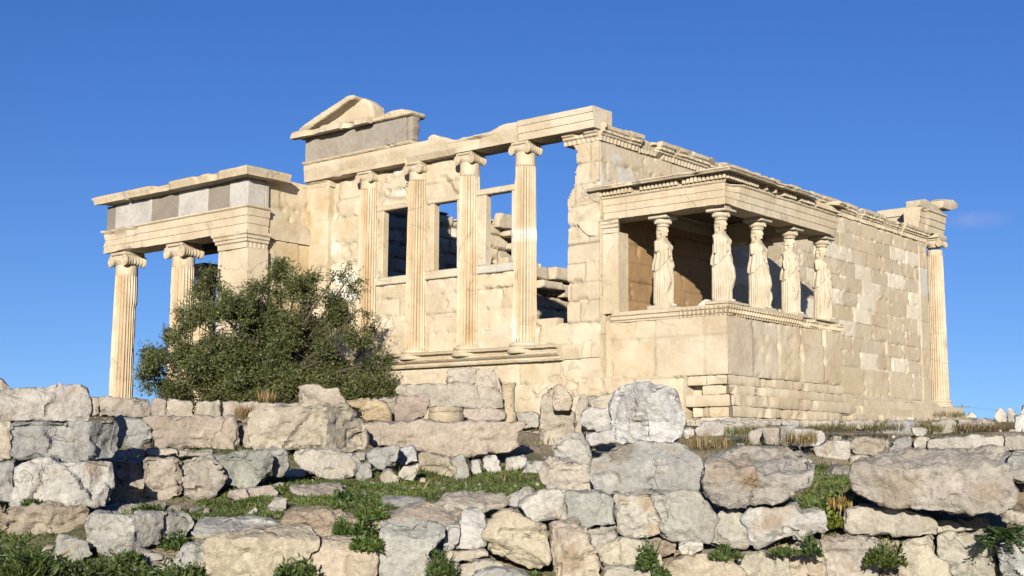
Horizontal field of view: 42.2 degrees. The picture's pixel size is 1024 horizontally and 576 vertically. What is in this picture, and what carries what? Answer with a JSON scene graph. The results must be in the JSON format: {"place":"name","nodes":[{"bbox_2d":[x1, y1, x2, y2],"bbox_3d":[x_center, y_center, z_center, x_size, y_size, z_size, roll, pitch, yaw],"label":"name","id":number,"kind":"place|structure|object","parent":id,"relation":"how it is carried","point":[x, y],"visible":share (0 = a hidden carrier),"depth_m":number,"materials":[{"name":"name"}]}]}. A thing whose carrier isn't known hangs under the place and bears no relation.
{"place":"outdoors","nodes":[
{"label":"outdoors","id":0,"kind":"place"},
{"bbox_2d":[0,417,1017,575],"bbox_3d":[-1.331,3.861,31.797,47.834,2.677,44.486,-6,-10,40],"label":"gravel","id":1,"kind":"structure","parent":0,"point":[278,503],"depth_m":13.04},
{"bbox_2d":[0,446,1022,575],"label":"grass","id":2,"kind":"structure","parent":0,"point":[494,487],"depth_m":11.69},
{"bbox_2d":[0,414,1023,575],"bbox_3d":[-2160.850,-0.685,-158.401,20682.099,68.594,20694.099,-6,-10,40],"label":"ground","id":3,"kind":"structure","parent":0,"point":[531,452],"depth_m":11.64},
{"bbox_2d":[0,460,15,502],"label":"rubble block","id":4,"kind":"structure","parent":3,"relation":"on","point":[6,477],"depth_m":10.58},
{"bbox_2d":[0,420,12,461],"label":"rubble block","id":5,"kind":"structure","parent":4,"relation":"on","point":[5,425],"depth_m":10.94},
{"bbox_2d":[0,383,93,422],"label":"rubble block","id":6,"kind":"structure","parent":5,"relation":"on","point":[59,403],"depth_m":11.28,"materials":[{"name":"stone"}]},
{"bbox_2d":[0,530,71,575],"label":"weed","id":7,"kind":"object","parent":3,"relation":"on","point":[26,563],"visible":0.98,"depth_m":8.44,"materials":[{"name":"green plant"}]},
{"bbox_2d":[52,536,91,562],"bbox_3d":[-3.198,1.908,9.657,0.273,0.190,0.377,3,-8,-18],"label":"rubble block","id":8,"kind":"object","parent":3,"relation":"on","point":[78,548],"depth_m":9.50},
{"bbox_2d":[45,548,129,575],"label":"weed","id":9,"kind":"object","parent":3,"relation":"on","point":[86,570],"visible":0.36,"depth_m":8.67,"materials":[{"name":"green plant"}]},
{"bbox_2d":[108,549,147,573],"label":"weed","id":10,"kind":"object","parent":3,"relation":"on","point":[132,557],"visible":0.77,"depth_m":8.94,"materials":[{"name":"green plant"}]},
{"bbox_2d":[112,458,144,489],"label":"rubble block","id":11,"kind":"structure","parent":3,"relation":"on","point":[128,473],"depth_m":11.76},
{"bbox_2d":[124,417,153,448],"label":"rubble block","id":12,"kind":"structure","parent":3,"relation":"on","point":[139,434],"depth_m":14.09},
{"bbox_2d":[98,396,150,417],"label":"rubble block","id":13,"kind":"structure","parent":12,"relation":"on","point":[114,407],"depth_m":20.94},
{"bbox_2d":[84,510,194,558],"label":"rubble block","id":14,"kind":"structure","parent":3,"relation":"on","point":[117,531],"depth_m":9.65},
{"bbox_2d":[129,548,174,571],"bbox_3d":[-2.498,1.944,9.310,0.346,0.219,0.393,2,-8,-12],"label":"rubble block","id":15,"kind":"object","parent":3,"relation":"on","point":[153,559],"depth_m":9.15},
{"bbox_2d":[116,558,206,575],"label":"weed","id":16,"kind":"object","parent":3,"relation":"on","point":[170,570],"visible":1,"depth_m":8.77,"materials":[{"name":"green plant"}]},
{"bbox_2d":[142,456,183,499],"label":"rubble block","id":17,"kind":"structure","parent":3,"relation":"on","point":[163,477],"depth_m":11.60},
{"bbox_2d":[155,529,199,550],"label":"weed","id":18,"kind":"object","parent":3,"relation":"on","point":[178,542],"visible":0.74,"depth_m":9.83,"materials":[{"name":"green plant"}]},
{"bbox_2d":[165,398,193,416],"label":"rubble block","id":19,"kind":"structure","parent":3,"relation":"on","point":[181,408],"depth_m":21.04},
{"bbox_2d":[172,541,203,568],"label":"rubble block","id":20,"kind":"structure","parent":3,"relation":"on","point":[192,552],"depth_m":9.28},
{"bbox_2d":[143,414,238,449],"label":"rubble block","id":21,"kind":"structure","parent":3,"relation":"on","point":[195,430],"depth_m":14.27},
{"bbox_2d":[151,366,241,406],"bbox_3d":[-7.742,2.638,32.921,2.468,1.476,1.419,3,-8,-19],"label":"shrub","id":22,"kind":"object","parent":3,"relation":"on","point":[213,393],"visible":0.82,"depth_m":32.78,"materials":[{"name":"green plant"}]},
{"bbox_2d":[92,165,310,415],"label":"porch","id":23,"kind":"object","parent":3,"relation":"on","point":[243,221],"visible":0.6,"depth_m":40.23,"materials":[{"name":"stone"}]},
{"bbox_2d":[182,454,227,499],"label":"rubble block","id":24,"kind":"structure","parent":3,"relation":"on","point":[205,476],"depth_m":11.60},
{"bbox_2d":[194,400,221,416],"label":"rubble block","id":25,"kind":"structure","parent":3,"relation":"on","point":[213,408],"depth_m":21.06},
{"bbox_2d":[191,515,282,539],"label":"rubble block","id":26,"kind":"structure","parent":3,"relation":"on","point":[205,528],"depth_m":9.66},
{"bbox_2d":[211,448,273,488],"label":"rubble block","id":27,"kind":"structure","parent":3,"relation":"on","point":[246,469],"depth_m":11.82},
{"bbox_2d":[202,523,319,575],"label":"rubble block","id":28,"kind":"structure","parent":3,"relation":"on","point":[257,550],"depth_m":8.90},
{"bbox_2d":[132,256,398,414],"bbox_3d":[-6.335,1.294,34.335,6.922,4.624,3.980,1,-7,-3],"label":"olive tree","id":29,"kind":"object","parent":3,"relation":"on","point":[282,339],"visible":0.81,"depth_m":33.60,"materials":[{"name":"green plant"}]},
{"bbox_2d":[221,363,318,403],"bbox_3d":[-5.801,2.595,32.516,2.312,1.605,2.110,-6,-10,40],"label":"shrub","id":30,"kind":"object","parent":3,"relation":"on","point":[288,395],"visible":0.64,"depth_m":32.39,"materials":[{"name":"green plant"}]},
{"bbox_2d":[271,448,289,476],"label":"rubble block","id":31,"kind":"structure","parent":3,"relation":"on","point":[281,466],"depth_m":12.12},
{"bbox_2d":[272,553,318,575],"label":"weed","id":32,"kind":"object","parent":3,"relation":"on","point":[300,569],"visible":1,"depth_m":8.68,"materials":[{"name":"green plant"}]},
{"bbox_2d":[247,402,370,451],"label":"rubble block","id":33,"kind":"structure","parent":3,"relation":"on","point":[340,426],"depth_m":14.01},
{"bbox_2d":[289,482,345,495],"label":"rubble block","id":34,"kind":"object","parent":3,"relation":"on","point":[316,489],"depth_m":11.74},
{"bbox_2d":[280,506,358,535],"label":"rubble block","id":35,"kind":"structure","parent":3,"relation":"on","point":[320,520],"depth_m":9.98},
{"bbox_2d":[298,384,345,406],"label":"rubble block","id":36,"kind":"structure","parent":3,"relation":"on","point":[315,395],"depth_m":16.59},
{"bbox_2d":[293,447,360,479],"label":"rubble block","id":37,"kind":"structure","parent":3,"relation":"on","point":[330,463],"depth_m":13.29,"materials":[{"name":"stone"}]},
{"bbox_2d":[307,535,378,575],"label":"rubble block","id":38,"kind":"structure","parent":3,"relation":"on","point":[333,555],"depth_m":9.01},
{"bbox_2d":[330,513,379,538],"bbox_3d":[-1.131,1.723,9.592,0.385,0.209,0.326,-6,-10,40],"label":"weed","id":39,"kind":"object","parent":38,"relation":"on","point":[359,527],"visible":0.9,"depth_m":9.56,"materials":[{"name":"green plant"}]},
{"bbox_2d":[348,533,385,553],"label":"weed","id":40,"kind":"object","parent":38,"relation":"on","point":[363,543],"visible":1,"depth_m":8.97,"materials":[{"name":"green plant"}]},
{"bbox_2d":[306,368,403,413],"bbox_3d":[-3.765,2.735,32.511,2.449,1.740,1.863,0,-7,6],"label":"shrub","id":41,"kind":"object","parent":3,"relation":"on","point":[362,386],"visible":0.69,"depth_m":32.14,"materials":[{"name":"green plant"}]},
{"bbox_2d":[355,462,372,480],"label":"rubble block","id":42,"kind":"structure","parent":3,"relation":"on","point":[363,468],"depth_m":13.27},
{"bbox_2d":[365,445,400,469],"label":"rubble block","id":43,"kind":"structure","parent":42,"relation":"on","point":[380,458],"depth_m":13.37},
{"bbox_2d":[345,398,391,423],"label":"stone block","id":44,"kind":"structure","parent":3,"relation":"on","point":[370,410],"depth_m":17.00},
{"bbox_2d":[353,498,391,523],"bbox_3d":[-1.079,1.702,10.137,0.337,0.200,0.236,-1,-8,13],"label":"weed","id":45,"kind":"object","parent":3,"relation":"on","point":[379,516],"visible":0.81,"depth_m":10.09,"materials":[{"name":"green plant"}]},
{"bbox_2d":[377,517,445,575],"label":"rubble block","id":46,"kind":"structure","parent":3,"relation":"on","point":[408,548],"depth_m":9.09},
{"bbox_2d":[393,395,429,420],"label":"rubble block","id":47,"kind":"structure","parent":3,"relation":"on","point":[410,407],"depth_m":17.17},
{"bbox_2d":[370,501,462,529],"bbox_3d":[-0.755,1.804,10.478,0.737,0.244,0.897,1,-7,-5],"label":"rubble block","id":48,"kind":"object","parent":3,"relation":"on","point":[445,514],"depth_m":10.20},
{"bbox_2d":[418,452,455,476],"bbox_3d":[-0.761,1.869,13.864,0.443,0.310,0.524,1,-7,-3],"label":"rubble block","id":49,"kind":"object","parent":3,"relation":"on","point":[433,462],"depth_m":13.68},
{"bbox_2d":[423,545,459,575],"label":"weed","id":50,"kind":"object","parent":3,"relation":"on","point":[436,567],"visible":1,"depth_m":8.71,"materials":[{"name":"green plant"}]},
{"bbox_2d":[364,419,526,458],"bbox_3d":[-0.802,1.799,15.746,1.939,0.477,0.970,1,-7,-3],"label":"rubble block","id":51,"kind":"object","parent":3,"relation":"on","point":[470,438],"depth_m":15.32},
{"bbox_2d":[428,407,463,421],"bbox_3d":[-0.833,1.609,16.710,0.454,0.214,0.463,-6,-10,40],"label":"moulded drum","id":52,"kind":"object","parent":51,"relation":"on","point":[448,414],"visible":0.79,"depth_m":16.52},
{"bbox_2d":[395,382,503,408],"bbox_3d":[-0.894,1.579,19.108,1.549,0.410,1.044,1,-7,-2],"label":"rubble block","id":53,"kind":"object","parent":3,"relation":"on","point":[462,394],"depth_m":18.63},
{"bbox_2d":[446,367,475,383],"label":"rubble block","id":54,"kind":"object","parent":53,"relation":"on","point":[464,375],"depth_m":18.77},
{"bbox_2d":[474,368,500,395],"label":"rubble block","id":55,"kind":"object","parent":53,"relation":"on","point":[489,378],"depth_m":18.71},
{"bbox_2d":[450,454,469,478],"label":"rubble block","id":56,"kind":"structure","parent":3,"relation":"on","point":[459,463],"depth_m":13.57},
{"bbox_2d":[460,558,503,575],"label":"rubble block","id":57,"kind":"structure","parent":3,"relation":"on","point":[470,568],"depth_m":9.05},
{"bbox_2d":[446,548,488,561],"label":"rubble block","id":58,"kind":"structure","parent":57,"relation":"on","point":[468,555],"depth_m":9.18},
{"bbox_2d":[442,523,460,551],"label":"rubble block","id":59,"kind":"structure","parent":58,"relation":"on","point":[452,535],"depth_m":9.26,"materials":[{"name":"stone"}]},
{"bbox_2d":[454,506,486,548],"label":"rubble block","id":60,"kind":"structure","parent":58,"relation":"on","point":[472,520],"depth_m":9.33,"materials":[{"name":"stone"}]},
{"bbox_2d":[436,490,507,512],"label":"rubble block","id":61,"kind":"structure","parent":60,"relation":"on","point":[481,500],"depth_m":10.50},
{"bbox_2d":[463,407,506,421],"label":"rubble block","id":62,"kind":"structure","parent":3,"relation":"on","point":[487,413],"depth_m":17.25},
{"bbox_2d":[471,565,529,575],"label":"rubble block","id":63,"kind":"structure","parent":3,"relation":"on","point":[490,570],"depth_m":8.86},
{"bbox_2d":[501,382,516,422],"bbox_3d":[-0.059,1.641,19.019,0.264,0.578,0.261,-6,-10,40],"label":"column stub","id":64,"kind":"object","parent":3,"relation":"on","point":[508,391],"depth_m":18.94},
{"bbox_2d":[481,507,551,568],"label":"rubble block","id":65,"kind":"structure","parent":3,"relation":"on","point":[515,535],"depth_m":9.28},
{"bbox_2d":[517,488,567,521],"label":"rubble block","id":66,"kind":"structure","parent":3,"relation":"on","point":[545,505],"depth_m":10.06,"materials":[{"name":"stone"}]},
{"bbox_2d":[539,387,574,444],"bbox_3d":[0.604,1.754,17.864,0.485,0.822,0.536,0,-7,2],"label":"rubble block","id":67,"kind":"object","parent":3,"relation":"on","point":[555,425],"depth_m":17.66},
{"bbox_2d":[552,384,572,412],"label":"rubble block","id":68,"kind":"object","parent":67,"relation":"on","point":[562,399],"depth_m":17.41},
{"bbox_2d":[538,456,592,489],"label":"rubble block","id":69,"kind":"structure","parent":3,"relation":"on","point":[565,473],"depth_m":10.67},
{"bbox_2d":[553,432,591,464],"bbox_3d":[0.559,1.498,12.297,0.363,0.323,0.460,0,-7,4],"label":"rubble block","id":70,"kind":"object","parent":3,"relation":"on","point":[574,446],"depth_m":12.16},
{"bbox_2d":[549,516,600,575],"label":"rubble block","id":71,"kind":"structure","parent":3,"relation":"on","point":[573,550],"depth_m":9.45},
{"bbox_2d":[580,406,610,431],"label":"rubble block","id":72,"kind":"structure","parent":3,"relation":"on","point":[595,419],"depth_m":16.66,"materials":[{"name":"stone"}]},
{"bbox_2d":[586,430,616,445],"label":"rubble block","id":73,"kind":"structure","parent":3,"relation":"on","point":[608,438],"depth_m":16.18,"materials":[{"name":"stone"}]},
{"bbox_2d":[599,536,662,565],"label":"rubble block","id":74,"kind":"structure","parent":3,"relation":"on","point":[619,550],"depth_m":9.66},
{"bbox_2d":[588,525,617,552],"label":"rubble block","id":75,"kind":"structure","parent":74,"relation":"on","point":[601,536],"depth_m":9.80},
{"bbox_2d":[565,489,614,528],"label":"rubble block","id":76,"kind":"structure","parent":75,"relation":"on","point":[588,508],"depth_m":9.93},
{"bbox_2d":[613,493,659,537],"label":"rubble block","id":77,"kind":"structure","parent":74,"relation":"on","point":[635,514],"depth_m":9.89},
{"bbox_2d":[290,95,973,421],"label":"temple","id":78,"kind":"structure","parent":3,"relation":"on","point":[474,285],"depth_m":37.48,"materials":[{"name":"stone"}]},
{"bbox_2d":[602,564,661,575],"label":"rubble block","id":79,"kind":"structure","parent":3,"relation":"on","point":[618,570],"depth_m":9.35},
{"bbox_2d":[633,535,661,570],"bbox_3d":[0.958,1.854,9.262,0.198,0.266,0.194,-6,-10,40],"label":"weed","id":80,"kind":"object","parent":79,"relation":"on","point":[647,559],"visible":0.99,"depth_m":9.23,"materials":[{"name":"green plant"}]},
{"bbox_2d":[608,381,685,444],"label":"rubble block","id":81,"kind":"structure","parent":3,"relation":"on","point":[647,411],"depth_m":12.58,"materials":[{"name":"stone"}]},
{"bbox_2d":[651,489,718,543],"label":"rubble block","id":82,"kind":"structure","parent":3,"relation":"on","point":[684,514],"depth_m":9.86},
{"bbox_2d":[589,439,703,494],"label":"rubble block","id":83,"kind":"structure","parent":82,"relation":"on","point":[641,466],"depth_m":10.24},
{"bbox_2d":[663,548,746,575],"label":"rubble block","id":84,"kind":"structure","parent":3,"relation":"on","point":[698,564],"depth_m":9.35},
{"bbox_2d":[706,542,745,562],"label":"weed","id":85,"kind":"object","parent":84,"relation":"on","point":[725,554],"visible":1,"depth_m":9.32,"materials":[{"name":"green plant"}]},
{"bbox_2d":[682,431,729,453],"bbox_3d":[2.347,1.859,16.016,0.594,0.286,0.575,-6,-10,40],"label":"grass tuft","id":86,"kind":"object","parent":3,"relation":"on","point":[704,443],"visible":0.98,"depth_m":15.95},
{"bbox_2d":[577,164,853,422],"bbox_3d":[5.371,0.635,34.364,4.681,6.219,6.476,-6,-10,40],"label":"caryatid porch","id":87,"kind":"object","parent":3,"relation":"on","point":[739,361],"visible":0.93,"depth_m":32.54,"materials":[{"name":"stone"}]},
{"bbox_2d":[647,213,680,309],"bbox_3d":[3.745,-0.623,32.756,0.628,2.387,0.638,-6,-10,40],"label":"caryatid statue","id":88,"kind":"object","parent":87,"relation":"on","point":[663,266],"visible":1,"depth_m":32.58,"materials":[{"name":"stone"}]},
{"bbox_2d":[706,205,740,302],"bbox_3d":[5.034,-0.740,31.778,0.634,2.390,0.648,-6,-10,40],"label":"caryatid statue","id":89,"kind":"object","parent":87,"relation":"on","point":[723,272],"visible":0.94,"depth_m":31.61,"materials":[{"name":"stone"}]},
{"bbox_2d":[743,216,775,310],"bbox_3d":[6.151,-0.562,33.105,0.635,2.389,0.657,-6,-10,40],"label":"caryatid statue","id":90,"kind":"object","parent":87,"relation":"on","point":[760,281],"visible":0.95,"depth_m":32.92,"materials":[{"name":"stone"}]},
{"bbox_2d":[775,226,807,316],"bbox_3d":[7.218,-0.392,34.357,0.636,2.390,0.656,-6,-10,40],"label":"caryatid statue","id":91,"kind":"object","parent":87,"relation":"on","point":[790,275],"visible":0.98,"depth_m":34.19,"materials":[{"name":"stone"}]},
{"bbox_2d":[807,235,838,321],"bbox_3d":[8.357,-0.208,35.714,0.640,2.393,0.647,-6,-10,40],"label":"caryatid statue","id":92,"kind":"object","parent":87,"relation":"on","point":[822,286],"visible":0.97,"depth_m":35.53,"materials":[{"name":"stone"}]},
{"bbox_2d":[695,419,749,436],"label":"rubble block","id":93,"kind":"structure","parent":3,"relation":"on","point":[715,427],"depth_m":22.08,"materials":[{"name":"stone"}]},
{"bbox_2d":[736,548,791,575],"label":"rubble block","id":94,"kind":"structure","parent":3,"relation":"on","point":[760,562],"depth_m":9.56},
{"bbox_2d":[711,507,749,549],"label":"rubble block","id":95,"kind":"structure","parent":94,"relation":"on","point":[731,528],"depth_m":9.83,"materials":[{"name":"stone"}]},
{"bbox_2d":[740,500,827,549],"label":"rubble block","id":96,"kind":"structure","parent":94,"relation":"on","point":[765,526],"depth_m":9.74,"materials":[{"name":"stone"}]},
{"bbox_2d":[701,446,814,508],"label":"rubble block","id":97,"kind":"structure","parent":96,"relation":"on","point":[738,477],"depth_m":9.70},
{"bbox_2d":[782,427,817,448],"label":"grass tuft","id":98,"kind":"object","parent":3,"relation":"on","point":[808,439],"visible":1,"depth_m":17.24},
{"bbox_2d":[788,539,827,575],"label":"rubble block","id":99,"kind":"structure","parent":3,"relation":"on","point":[801,565],"depth_m":9.67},
{"bbox_2d":[798,530,823,558],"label":"weed","id":100,"kind":"object","parent":3,"relation":"on","point":[810,548],"visible":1,"depth_m":9.41,"materials":[{"name":"green plant"}]},
{"bbox_2d":[813,439,850,458],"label":"rubble block","id":101,"kind":"structure","parent":3,"relation":"on","point":[839,449],"depth_m":17.56,"materials":[{"name":"stone"}]},
{"bbox_2d":[821,533,882,575],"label":"rubble block","id":102,"kind":"structure","parent":3,"relation":"on","point":[849,560],"depth_m":9.68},
{"bbox_2d":[864,536,908,570],"bbox_3d":[2.653,1.882,9.422,0.330,0.246,0.243,-6,-10,40],"label":"weed","id":103,"kind":"object","parent":102,"relation":"on","point":[883,558],"visible":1,"depth_m":9.39,"materials":[{"name":"green plant"}]},
{"bbox_2d":[850,436,885,454],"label":"rubble block","id":104,"kind":"structure","parent":3,"relation":"on","point":[867,445],"depth_m":17.70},
{"bbox_2d":[843,503,937,536],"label":"rubble block","id":105,"kind":"structure","parent":3,"relation":"on","point":[867,520],"depth_m":9.72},
{"bbox_2d":[848,444,1018,515],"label":"rubble block","id":106,"kind":"structure","parent":105,"relation":"on","point":[972,481],"depth_m":9.48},
{"bbox_2d":[898,534,951,575],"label":"rubble block","id":107,"kind":"structure","parent":3,"relation":"on","point":[923,559],"depth_m":9.66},
{"bbox_2d":[927,434,1003,448],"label":"rubble block","id":108,"kind":"structure","parent":3,"relation":"on","point":[974,440],"depth_m":17.42,"materials":[{"name":"stone"}]},
{"bbox_2d":[936,530,998,575],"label":"rubble block","id":109,"kind":"structure","parent":3,"relation":"on","point":[958,553],"depth_m":9.62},
{"bbox_2d":[955,515,989,530],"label":"rubble block","id":110,"kind":"structure","parent":3,"relation":"on","point":[970,523],"depth_m":9.89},
{"bbox_2d":[951,420,1014,433],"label":"grass tuft","id":111,"kind":"object","parent":3,"relation":"on","point":[980,428],"visible":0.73,"depth_m":22.80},
{"bbox_2d":[976,526,1023,554],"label":"thistle","id":112,"kind":"object","parent":3,"relation":"on","point":[1010,535],"visible":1,"depth_m":9.18,"materials":[{"name":"green plant"}]},
{"bbox_2d":[996,537,1023,575],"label":"rubble block","id":113,"kind":"structure","parent":3,"relation":"on","point":[1010,564],"depth_m":9.41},
{"bbox_2d":[1002,509,1023,525],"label":"rubble block","id":114,"kind":"structure","parent":113,"relation":"on","point":[1013,517],"depth_m":9.34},
{"bbox_2d":[1013,481,1023,510],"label":"rubble block","id":115,"kind":"structure","parent":114,"relation":"on","point":[1020,503],"depth_m":9.56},
{"bbox_2d":[1006,450,1023,482],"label":"rubble block","id":116,"kind":"structure","parent":115,"relation":"on","point":[1015,462],"depth_m":9.33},
{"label":"rubble block","id":117,"kind":"object","parent":3,"relation":"on","visible":0},
{"bbox_2d":[1,500,90,535],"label":"rubble block","id":118,"kind":"structure","parent":117,"relation":"on","point":[49,516],"depth_m":10.04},
{"bbox_2d":[9,456,114,508],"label":"rubble block","id":119,"kind":"structure","parent":118,"relation":"on","point":[70,481],"depth_m":10.36,"materials":[{"name":"stone"}]},
{"bbox_2d":[9,419,118,461],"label":"rubble block","id":120,"kind":"structure","parent":119,"relation":"on","point":[84,440],"depth_m":10.82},
{"bbox_2d":[0,0,1023,419],"label":"sky","id":121,"kind":"structure","parent":0,"point":[873,105],"materials":[{"name":"blue"}]},
{"bbox_2d":[89,416,1023,491],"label":"dry grass","id":122,"kind":"structure","parent":0,"point":[452,477],"depth_m":16.98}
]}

